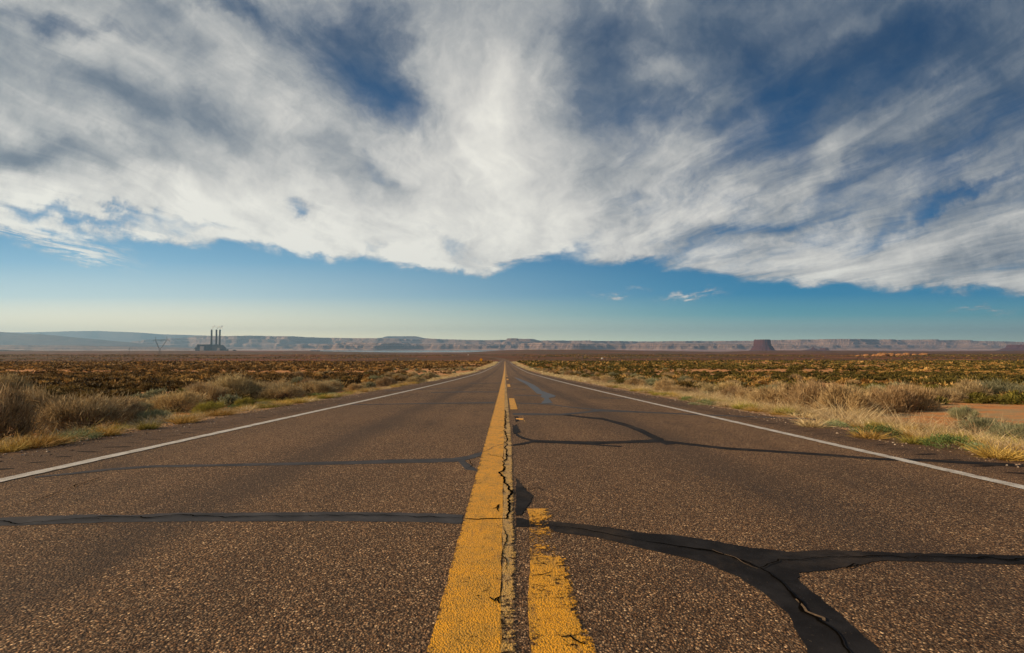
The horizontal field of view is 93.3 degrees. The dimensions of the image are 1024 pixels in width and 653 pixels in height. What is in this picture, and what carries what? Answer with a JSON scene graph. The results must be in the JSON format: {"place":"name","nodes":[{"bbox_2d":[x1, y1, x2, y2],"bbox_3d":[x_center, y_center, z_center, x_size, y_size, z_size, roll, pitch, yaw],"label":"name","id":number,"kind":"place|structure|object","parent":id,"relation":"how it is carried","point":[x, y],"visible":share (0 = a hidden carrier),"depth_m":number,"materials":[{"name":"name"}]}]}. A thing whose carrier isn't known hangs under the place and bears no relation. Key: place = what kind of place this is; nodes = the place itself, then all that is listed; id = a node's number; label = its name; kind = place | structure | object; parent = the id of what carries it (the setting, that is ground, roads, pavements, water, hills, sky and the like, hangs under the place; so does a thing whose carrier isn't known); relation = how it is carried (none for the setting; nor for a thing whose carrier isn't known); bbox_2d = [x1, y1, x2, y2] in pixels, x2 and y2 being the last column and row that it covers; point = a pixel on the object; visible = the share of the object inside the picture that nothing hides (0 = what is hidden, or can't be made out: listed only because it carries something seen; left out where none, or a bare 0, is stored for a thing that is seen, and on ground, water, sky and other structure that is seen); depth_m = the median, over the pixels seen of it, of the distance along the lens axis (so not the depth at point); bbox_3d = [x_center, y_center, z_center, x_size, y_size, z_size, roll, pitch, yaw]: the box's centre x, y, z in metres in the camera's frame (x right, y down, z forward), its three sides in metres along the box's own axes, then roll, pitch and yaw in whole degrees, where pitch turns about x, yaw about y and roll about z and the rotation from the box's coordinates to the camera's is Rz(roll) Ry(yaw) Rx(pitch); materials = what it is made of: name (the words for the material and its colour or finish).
{"place":"outdoors","nodes":[
{"label":"outdoors","id":0,"kind":"place"},
{"bbox_2d":[0,332,194,347],"bbox_3d":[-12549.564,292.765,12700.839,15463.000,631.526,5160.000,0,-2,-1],"label":"hills","id":1,"kind":"structure","parent":0,"point":[7,338],"depth_m":12725.17,"materials":[{"name":"stone"}]},
{"bbox_2d":[0,345,318,350],"bbox_3d":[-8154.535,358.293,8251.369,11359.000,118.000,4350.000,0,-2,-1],"label":"benches","id":2,"kind":"object","parent":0,"point":[56,348],"visible":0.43,"depth_m":8466.69,"materials":[{"name":"stone"}]},
{"bbox_2d":[9,331,429,341],"bbox_3d":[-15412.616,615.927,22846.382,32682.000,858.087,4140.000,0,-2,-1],"label":"mountains","id":3,"kind":"structure","parent":0,"point":[119,336],"depth_m":23310.88,"materials":[{"name":"stone"}]},
{"bbox_2d":[310,350,496,351],"bbox_3d":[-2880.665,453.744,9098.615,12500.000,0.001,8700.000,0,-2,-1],"label":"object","id":4,"kind":"structure","parent":0,"point":[407,350],"depth_m":9424.21,"materials":[{"name":"soil"}]},
{"bbox_2d":[0,376,1020,467],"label":"gravel","id":5,"kind":"structure","parent":0,"point":[961,449],"depth_m":7.24,"materials":[{"name":"gravel"}]},
{"bbox_2d":[0,356,1023,652],"bbox_3d":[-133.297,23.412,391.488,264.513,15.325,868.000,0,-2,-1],"label":"road","id":6,"kind":"structure","parent":0,"point":[232,588],"depth_m":2.41,"materials":[{"name":"asphalt"}]},
{"bbox_2d":[0,514,456,523],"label":"pavement crack","id":7,"kind":"object","parent":6,"relation":"on","point":[197,515],"visible":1,"depth_m":2.61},
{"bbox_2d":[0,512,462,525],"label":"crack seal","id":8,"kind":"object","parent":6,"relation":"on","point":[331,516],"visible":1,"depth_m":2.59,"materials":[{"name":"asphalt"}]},
{"bbox_2d":[0,372,481,481],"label":"road marking","id":9,"kind":"object","parent":6,"relation":"on","point":[80,462],"visible":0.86,"depth_m":4.94,"materials":[{"name":"white paint"}]},
{"bbox_2d":[35,452,481,477],"bbox_3d":[-1.901,1.167,4.072,3.450,0.055,0.465,1,-3,-14],"label":"crack seal","id":10,"kind":"object","parent":6,"relation":"on","point":[457,459],"visible":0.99,"depth_m":4.11,"materials":[{"name":"asphalt"}]},
{"bbox_2d":[338,402,493,404],"bbox_3d":[-2.174,1.822,11.350,3.663,0.048,0.488,1,-3,-13],"label":"crack seal","id":11,"kind":"object","parent":6,"relation":"on","point":[424,403],"visible":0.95,"depth_m":11.43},
{"bbox_2d":[427,365,504,652],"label":"road marking","id":12,"kind":"object","parent":6,"relation":"on","point":[477,559],"visible":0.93,"depth_m":1.91,"materials":[{"name":"yellow paint"}]},
{"bbox_2d":[458,460,476,470],"bbox_3d":[-0.376,1.160,4.035,0.085,0.028,0.517,1,-3,-16],"label":"crack seal","id":13,"kind":"object","parent":6,"relation":"on","point":[465,464],"visible":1,"depth_m":4.02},
{"bbox_2d":[498,461,513,518],"bbox_3d":[-0.045,1.092,3.375,0.083,0.075,1.623,0,-2,-3],"label":"pavement crack","id":14,"kind":"object","parent":6,"relation":"on","point":[511,493],"visible":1,"depth_m":3.14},
{"bbox_2d":[500,371,515,652],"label":"road marking","id":15,"kind":"object","parent":6,"relation":"on","point":[506,588],"visible":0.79,"depth_m":2.19,"materials":[{"name":"yellow paint"}]},
{"bbox_2d":[515,479,532,515],"bbox_3d":[0.070,1.074,3.103,0.117,0.048,0.920,0,-2,-1],"label":"crack seal","id":16,"kind":"object","parent":6,"relation":"on","point":[523,498],"visible":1,"depth_m":2.98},
{"bbox_2d":[514,377,555,403],"bbox_3d":[0.789,3.217,27.748,0.739,1.400,32.822,0,-2,-1],"label":"crack seal","id":17,"kind":"object","parent":6,"relation":"on","point":[545,395],"visible":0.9,"depth_m":16.82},
{"bbox_2d":[527,508,595,652],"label":"road marking","id":18,"kind":"object","parent":6,"relation":"on","point":[564,621],"visible":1,"depth_m":1.60,"materials":[{"name":"yellow paint"}]},
{"bbox_2d":[564,415,663,440],"bbox_3d":[1.469,1.431,7.110,0.493,0.163,3.482,1,-3,-14],"label":"crack seal","id":19,"kind":"object","parent":6,"relation":"on","point":[648,434],"visible":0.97,"depth_m":6.77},
{"bbox_2d":[513,409,814,419],"bbox_3d":[2.545,1.584,8.876,5.006,0.102,1.491,0,-2,10],"label":"crack seal","id":20,"kind":"object","parent":6,"relation":"on","point":[602,410],"visible":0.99,"depth_m":8.79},
{"bbox_2d":[510,362,1023,488],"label":"road marking","id":21,"kind":"object","parent":6,"relation":"on","point":[946,469],"visible":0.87,"depth_m":4.62,"materials":[{"name":"white paint"}]},
{"bbox_2d":[512,425,1022,466],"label":"crack seal","id":22,"kind":"object","parent":6,"relation":"on","point":[665,442],"visible":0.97,"depth_m":4.88,"materials":[{"name":"asphalt"}]},
{"bbox_2d":[515,518,1023,652],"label":"crack seal","id":23,"kind":"object","parent":6,"relation":"on","point":[815,635],"visible":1,"depth_m":2.00,"materials":[{"name":"asphalt"}]},
{"bbox_2d":[647,541,850,652],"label":"pavement crack","id":24,"kind":"object","parent":23,"relation":"on","point":[800,607],"visible":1,"depth_m":1.67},
{"bbox_2d":[762,555,1023,566],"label":"pavement crack","id":25,"kind":"object","parent":23,"relation":"on","point":[896,556],"visible":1,"depth_m":2.04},
{"bbox_2d":[545,376,1023,473],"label":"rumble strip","id":26,"kind":"object","parent":6,"relation":"on","point":[885,444],"visible":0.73,"depth_m":4.53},
{"bbox_2d":[835,425,897,440],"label":"grass tuft","id":27,"kind":"object","parent":6,"relation":"on","point":[862,434],"visible":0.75,"depth_m":5.65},
{"bbox_2d":[847,422,905,437],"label":"green weed","id":28,"kind":"object","parent":6,"relation":"on","point":[883,429],"visible":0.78,"depth_m":5.83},
{"bbox_2d":[887,434,949,446],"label":"grass tuft","id":29,"kind":"object","parent":6,"relation":"on","point":[909,440],"visible":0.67,"depth_m":5.25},
{"bbox_2d":[954,437,1023,460],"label":"grass tuft","id":30,"kind":"object","parent":6,"relation":"on","point":[1000,454],"visible":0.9,"depth_m":4.37,"materials":[{"name":"plant"}]},
{"bbox_2d":[0,349,1023,454],"bbox_3d":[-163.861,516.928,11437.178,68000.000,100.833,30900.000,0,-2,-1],"label":"ground","id":31,"kind":"structure","parent":0,"point":[1014,412],"depth_m":618.18,"materials":[{"name":"soil"}]},
{"bbox_2d":[0,371,35,393],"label":"sagebrush","id":32,"kind":"object","parent":31,"relation":"on","point":[12,381],"visible":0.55,"depth_m":14.57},
{"bbox_2d":[0,437,42,452],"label":"grass tuft","id":33,"kind":"object","parent":31,"relation":"on","point":[14,448],"visible":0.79,"depth_m":4.78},
{"bbox_2d":[0,375,57,439],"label":"sagebrush","id":34,"kind":"object","parent":31,"relation":"on","point":[13,415],"visible":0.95,"depth_m":6.19,"materials":[{"name":"plant"}]},
{"bbox_2d":[3,380,63,430],"bbox_3d":[-7.467,1.220,7.510,0.984,0.827,0.863,0,-2,2],"label":"sagebrush","id":35,"kind":"object","parent":31,"relation":"on","point":[37,398],"visible":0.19,"depth_m":7.47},
{"bbox_2d":[0,423,89,449],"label":"grass tuft","id":36,"kind":"object","parent":31,"relation":"on","point":[43,443],"visible":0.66,"depth_m":5.06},
{"bbox_2d":[29,432,89,444],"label":"grass tuft","id":37,"kind":"object","parent":31,"relation":"on","point":[57,439],"visible":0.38,"depth_m":5.20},
{"bbox_2d":[39,423,98,437],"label":"grass tuft","id":38,"kind":"object","parent":31,"relation":"on","point":[67,432],"visible":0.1,"depth_m":6.09,"materials":[{"name":"plant"}]},
{"bbox_2d":[51,426,105,441],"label":"grass","id":39,"kind":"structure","parent":31,"relation":"on","point":[92,436],"depth_m":5.55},
{"bbox_2d":[28,389,139,436],"bbox_3d":[-6.668,1.285,7.540,1.488,0.695,1.429,2,-3,-38],"label":"sagebrush","id":40,"kind":"object","parent":31,"relation":"on","point":[65,412],"visible":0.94,"depth_m":7.31,"materials":[{"name":"plant"}]},
{"bbox_2d":[85,420,133,436],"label":"grass tuft","id":41,"kind":"object","parent":31,"relation":"on","point":[110,432],"visible":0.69,"depth_m":5.89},
{"bbox_2d":[99,387,133,398],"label":"scrub bush","id":42,"kind":"object","parent":31,"relation":"on","point":[116,391],"visible":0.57,"depth_m":14.57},
{"bbox_2d":[103,393,149,424],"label":"sagebrush","id":43,"kind":"object","parent":31,"relation":"on","point":[136,405],"visible":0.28,"depth_m":8.48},
{"bbox_2d":[71,411,219,426],"bbox_3d":[-5.691,1.478,7.755,2.376,0.204,2.226,2,-3,-39],"label":"straw tuft","id":44,"kind":"object","parent":31,"relation":"on","point":[150,422],"visible":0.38,"depth_m":7.80,"materials":[{"name":"beige plant"}]},
{"bbox_2d":[136,383,158,391],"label":"scrub bush","id":45,"kind":"object","parent":31,"relation":"on","point":[147,386],"visible":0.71,"depth_m":19.11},
{"bbox_2d":[132,416,166,429],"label":"grass tuft","id":46,"kind":"object","parent":31,"relation":"on","point":[141,426],"visible":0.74,"depth_m":6.53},
{"bbox_2d":[129,407,172,422],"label":"sagebrush","id":47,"kind":"object","parent":31,"relation":"on","point":[144,414],"visible":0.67,"depth_m":8.49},
{"bbox_2d":[144,386,170,396],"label":"scrub bush","id":48,"kind":"object","parent":31,"relation":"on","point":[152,392],"visible":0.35,"depth_m":13.70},
{"bbox_2d":[143,389,214,412],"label":"sagebrush","id":49,"kind":"object","parent":31,"relation":"on","point":[177,402],"visible":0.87,"depth_m":10.69,"materials":[{"name":"plant"}]},
{"bbox_2d":[157,410,214,424],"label":"grass tuft","id":50,"kind":"object","parent":31,"relation":"on","point":[192,419],"visible":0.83,"depth_m":7.29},
{"bbox_2d":[188,399,225,413],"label":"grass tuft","id":51,"kind":"object","parent":31,"relation":"on","point":[208,406],"visible":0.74,"depth_m":10.05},
{"bbox_2d":[185,380,231,403],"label":"sagebrush","id":52,"kind":"object","parent":31,"relation":"on","point":[214,393],"visible":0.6,"depth_m":12.77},
{"bbox_2d":[194,344,228,350],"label":"power station","id":53,"kind":"object","parent":31,"relation":"on","point":[207,347],"visible":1,"depth_m":5541.42,"materials":[{"name":"concrete"}]},
{"bbox_2d":[197,407,249,416],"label":"grass tuft","id":54,"kind":"object","parent":31,"relation":"on","point":[219,413],"visible":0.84,"depth_m":8.60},
{"bbox_2d":[212,393,241,405],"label":"scrub bush","id":55,"kind":"object","parent":31,"relation":"on","point":[229,399],"visible":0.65,"depth_m":12.32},
{"bbox_2d":[207,370,263,396],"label":"sagebrush","id":56,"kind":"object","parent":31,"relation":"on","point":[239,386],"visible":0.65,"depth_m":14.93,"materials":[{"name":"plant"}]},
{"bbox_2d":[233,396,255,407],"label":"sagebrush","id":57,"kind":"object","parent":31,"relation":"on","point":[245,400],"visible":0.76,"depth_m":11.93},
{"bbox_2d":[0,354,493,390],"bbox_3d":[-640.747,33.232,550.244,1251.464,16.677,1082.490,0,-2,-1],"label":"scrubland","id":58,"kind":"structure","parent":31,"relation":"on","point":[166,381],"depth_m":90.37,"materials":[{"name":"plant"}]},
{"bbox_2d":[253,380,311,400],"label":"sagebrush","id":59,"kind":"object","parent":31,"relation":"on","point":[285,390],"visible":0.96,"depth_m":14.90,"materials":[{"name":"plant"}]},
{"bbox_2d":[297,379,341,393],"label":"sagebrush","id":60,"kind":"object","parent":31,"relation":"on","point":[319,387],"visible":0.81,"depth_m":17.95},
{"bbox_2d":[326,379,343,391],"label":"sagebrush","id":61,"kind":"object","parent":31,"relation":"on","point":[335,383],"visible":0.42,"depth_m":20.11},
{"bbox_2d":[344,382,363,391],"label":"sagebrush","id":62,"kind":"object","parent":31,"relation":"on","point":[352,386],"visible":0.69,"depth_m":19.84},
{"bbox_2d":[374,376,397,386],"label":"sagebrush","id":63,"kind":"object","parent":31,"relation":"on","point":[388,381],"visible":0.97,"depth_m":26.39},
{"bbox_2d":[405,375,426,382],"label":"sagebrush","id":64,"kind":"object","parent":31,"relation":"on","point":[413,378],"visible":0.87,"depth_m":28.21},
{"bbox_2d":[0,354,1023,387],"bbox_3d":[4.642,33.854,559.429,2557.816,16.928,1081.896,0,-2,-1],"label":"dry grassland","id":65,"kind":"structure","parent":31,"relation":"on","point":[725,378],"depth_m":89.61,"materials":[{"name":"plant"}]},
{"bbox_2d":[5,381,1023,449],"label":"verge grass","id":66,"kind":"structure","parent":31,"relation":"on","point":[597,383],"depth_m":8.50,"materials":[{"name":"plant"}]},
{"bbox_2d":[425,361,603,382],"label":"verge grass","id":67,"kind":"structure","parent":31,"relation":"on","point":[456,374],"depth_m":62.04,"materials":[{"name":"plant"}]},
{"bbox_2d":[621,375,647,386],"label":"sagebrush","id":68,"kind":"object","parent":31,"relation":"on","point":[634,381],"visible":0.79,"depth_m":24.17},
{"bbox_2d":[652,377,675,391],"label":"sagebrush","id":69,"kind":"object","parent":31,"relation":"on","point":[661,382],"visible":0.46,"depth_m":18.77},
{"bbox_2d":[660,383,689,393],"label":"sagebrush","id":70,"kind":"object","parent":31,"relation":"on","point":[676,387],"visible":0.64,"depth_m":17.81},
{"bbox_2d":[675,380,695,388],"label":"scrub bush","id":71,"kind":"object","parent":31,"relation":"on","point":[685,384],"visible":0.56,"depth_m":19.28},
{"bbox_2d":[688,398,716,405],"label":"green weed","id":72,"kind":"object","parent":31,"relation":"on","point":[704,401],"visible":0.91,"depth_m":11.07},
{"bbox_2d":[700,383,722,394],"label":"sagebrush","id":73,"kind":"object","parent":31,"relation":"on","point":[708,388],"visible":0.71,"depth_m":17.02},
{"bbox_2d":[713,380,745,390],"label":"sagebrush","id":74,"kind":"object","parent":31,"relation":"on","point":[725,385],"visible":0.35,"depth_m":17.04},
{"bbox_2d":[716,383,751,396],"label":"sagebrush","id":75,"kind":"object","parent":31,"relation":"on","point":[734,389],"visible":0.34,"depth_m":14.85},
{"bbox_2d":[735,387,755,398],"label":"sagebrush","id":76,"kind":"object","parent":31,"relation":"on","point":[739,393],"visible":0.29,"depth_m":13.91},
{"bbox_2d":[516,354,1023,388],"bbox_3d":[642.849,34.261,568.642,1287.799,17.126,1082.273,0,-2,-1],"label":"scrubland","id":77,"kind":"structure","parent":31,"relation":"on","point":[948,377],"depth_m":98.63,"materials":[{"name":"plant"}]},
{"bbox_2d":[744,382,798,406],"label":"sagebrush","id":78,"kind":"object","parent":31,"relation":"on","point":[770,394],"visible":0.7,"depth_m":12.11,"materials":[{"name":"plant"}]},
{"bbox_2d":[767,380,790,390],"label":"sagebrush","id":79,"kind":"object","parent":31,"relation":"on","point":[781,384],"visible":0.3,"depth_m":18.10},
{"bbox_2d":[736,396,840,413],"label":"straw tuft","id":80,"kind":"object","parent":31,"relation":"on","point":[797,409],"visible":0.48,"depth_m":9.16,"materials":[{"name":"beige plant"}]},
{"bbox_2d":[775,375,837,408],"bbox_3d":[7.013,1.527,11.199,1.326,0.850,1.416,0,-2,-9],"label":"sagebrush","id":81,"kind":"object","parent":31,"relation":"on","point":[800,391],"visible":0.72,"depth_m":11.14,"materials":[{"name":"plant"}]},
{"bbox_2d":[786,414,834,427],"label":"grass tuft","id":82,"kind":"object","parent":31,"relation":"on","point":[812,423],"visible":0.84,"depth_m":6.77,"materials":[{"name":"plant"}]},
{"bbox_2d":[768,402,856,418],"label":"straw tuft","id":83,"kind":"object","parent":31,"relation":"on","point":[811,413],"visible":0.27,"depth_m":9.01,"materials":[{"name":"beige plant"}]},
{"bbox_2d":[823,418,850,427],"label":"green weed","id":84,"kind":"object","parent":31,"relation":"on","point":[839,424],"visible":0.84,"depth_m":6.75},
{"bbox_2d":[803,379,879,414],"bbox_3d":[6.940,1.445,10.040,1.311,0.793,1.307,1,-3,-29],"label":"sagebrush","id":85,"kind":"object","parent":31,"relation":"on","point":[839,393],"visible":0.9,"depth_m":9.89,"materials":[{"name":"plant"}]},
{"bbox_2d":[798,400,892,421],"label":"straw tuft","id":86,"kind":"object","parent":31,"relation":"on","point":[828,416],"visible":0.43,"depth_m":7.52,"materials":[{"name":"beige plant"}]},
{"bbox_2d":[815,403,885,417],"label":"straw tuft","id":87,"kind":"object","parent":31,"relation":"on","point":[852,411],"visible":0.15,"depth_m":9.27,"materials":[{"name":"beige plant"}]},
{"bbox_2d":[796,407,920,422],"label":"straw tuft","id":88,"kind":"object","parent":31,"relation":"on","point":[857,416],"visible":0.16,"depth_m":7.80,"materials":[{"name":"beige plant"}]},
{"bbox_2d":[805,395,914,419],"bbox_3d":[6.307,1.522,8.918,2.293,0.440,2.448,0,-2,3],"label":"straw tuft","id":89,"kind":"object","parent":31,"relation":"on","point":[855,410],"visible":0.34,"depth_m":8.94,"materials":[{"name":"beige plant"}]},
{"bbox_2d":[869,379,921,412],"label":"sagebrush","id":90,"kind":"object","parent":31,"relation":"on","point":[901,400],"visible":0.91,"depth_m":10.44,"materials":[{"name":"plant"}]},
{"bbox_2d":[856,402,953,430],"bbox_3d":[5.226,1.215,6.434,1.465,0.412,1.250,0,-2,6],"label":"straw tuft","id":91,"kind":"object","parent":31,"relation":"on","point":[913,424],"visible":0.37,"depth_m":6.46,"materials":[{"name":"beige plant"}]},
{"bbox_2d":[891,381,948,410],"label":"sagebrush","id":92,"kind":"object","parent":31,"relation":"on","point":[928,397],"visible":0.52,"depth_m":10.67,"materials":[{"name":"plant"}]},
{"bbox_2d":[905,425,939,438],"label":"grass tuft","id":93,"kind":"object","parent":31,"relation":"on","point":[916,434],"visible":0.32,"depth_m":5.57,"materials":[{"name":"plant"}]},
{"bbox_2d":[866,402,985,434],"bbox_3d":[5.644,1.303,6.692,1.685,0.402,1.798,-1,-3,24],"label":"straw tuft","id":94,"kind":"object","parent":31,"relation":"on","point":[930,422],"visible":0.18,"depth_m":6.65,"materials":[{"name":"beige plant"}]},
{"bbox_2d":[914,431,982,450],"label":"green weed","id":95,"kind":"object","parent":31,"relation":"on","point":[947,438],"visible":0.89,"depth_m":4.99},
{"bbox_2d":[931,386,968,402],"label":"sagebrush","id":96,"kind":"object","parent":31,"relation":"on","point":[952,395],"visible":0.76,"depth_m":12.93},
{"bbox_2d":[894,411,1023,438],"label":"straw tuft","id":97,"kind":"object","parent":31,"relation":"on","point":[969,426],"visible":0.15,"depth_m":6.50,"materials":[{"name":"beige plant"}]},
{"bbox_2d":[945,404,982,419],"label":"sagebrush","id":98,"kind":"object","parent":31,"relation":"on","point":[962,411],"visible":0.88,"depth_m":8.89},
{"bbox_2d":[948,377,993,400],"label":"sagebrush","id":99,"kind":"object","parent":31,"relation":"on","point":[970,387],"visible":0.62,"depth_m":13.37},
{"bbox_2d":[959,391,995,403],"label":"scrub bush","id":100,"kind":"object","parent":31,"relation":"on","point":[972,396],"visible":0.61,"depth_m":12.69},
{"bbox_2d":[947,413,1020,431],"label":"sagebrush","id":101,"kind":"object","parent":31,"relation":"on","point":[980,422],"visible":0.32,"depth_m":6.61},
{"bbox_2d":[974,394,1007,404],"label":"scrub bush","id":102,"kind":"object","parent":31,"relation":"on","point":[988,399],"visible":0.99,"depth_m":12.22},
{"bbox_2d":[975,376,1023,395],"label":"sagebrush","id":103,"kind":"object","parent":31,"relation":"on","point":[998,386],"visible":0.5,"depth_m":13.50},
{"bbox_2d":[983,419,1023,440],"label":"sagebrush","id":104,"kind":"object","parent":31,"relation":"on","point":[1000,429],"visible":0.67,"depth_m":5.93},
{"bbox_2d":[991,436,1023,450],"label":"grass tuft","id":105,"kind":"object","parent":31,"relation":"on","point":[1019,446],"visible":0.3,"depth_m":4.71,"materials":[{"name":"plant"}]},
{"bbox_2d":[996,389,1023,404],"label":"scrub bush","id":106,"kind":"object","parent":31,"relation":"on","point":[1015,397],"visible":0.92,"depth_m":12.13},
{"bbox_2d":[0,0,1023,341],"label":"sky","id":107,"kind":"structure","parent":0,"point":[541,170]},
{"bbox_2d":[132,336,1023,349],"bbox_3d":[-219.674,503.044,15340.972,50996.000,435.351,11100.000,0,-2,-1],"label":"mesas","id":108,"kind":"structure","parent":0,"point":[272,342],"depth_m":14384.91,"materials":[{"name":"stone"}]},
{"bbox_2d":[749,339,774,350],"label":"butte","id":109,"kind":"object","parent":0,"point":[762,345],"visible":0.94,"depth_m":7939.51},
{"bbox_2d":[994,345,1023,350],"bbox_3d":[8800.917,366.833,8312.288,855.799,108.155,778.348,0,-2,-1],"label":"butte","id":110,"kind":"object","parent":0,"point":[1014,348],"visible":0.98,"depth_m":8244.69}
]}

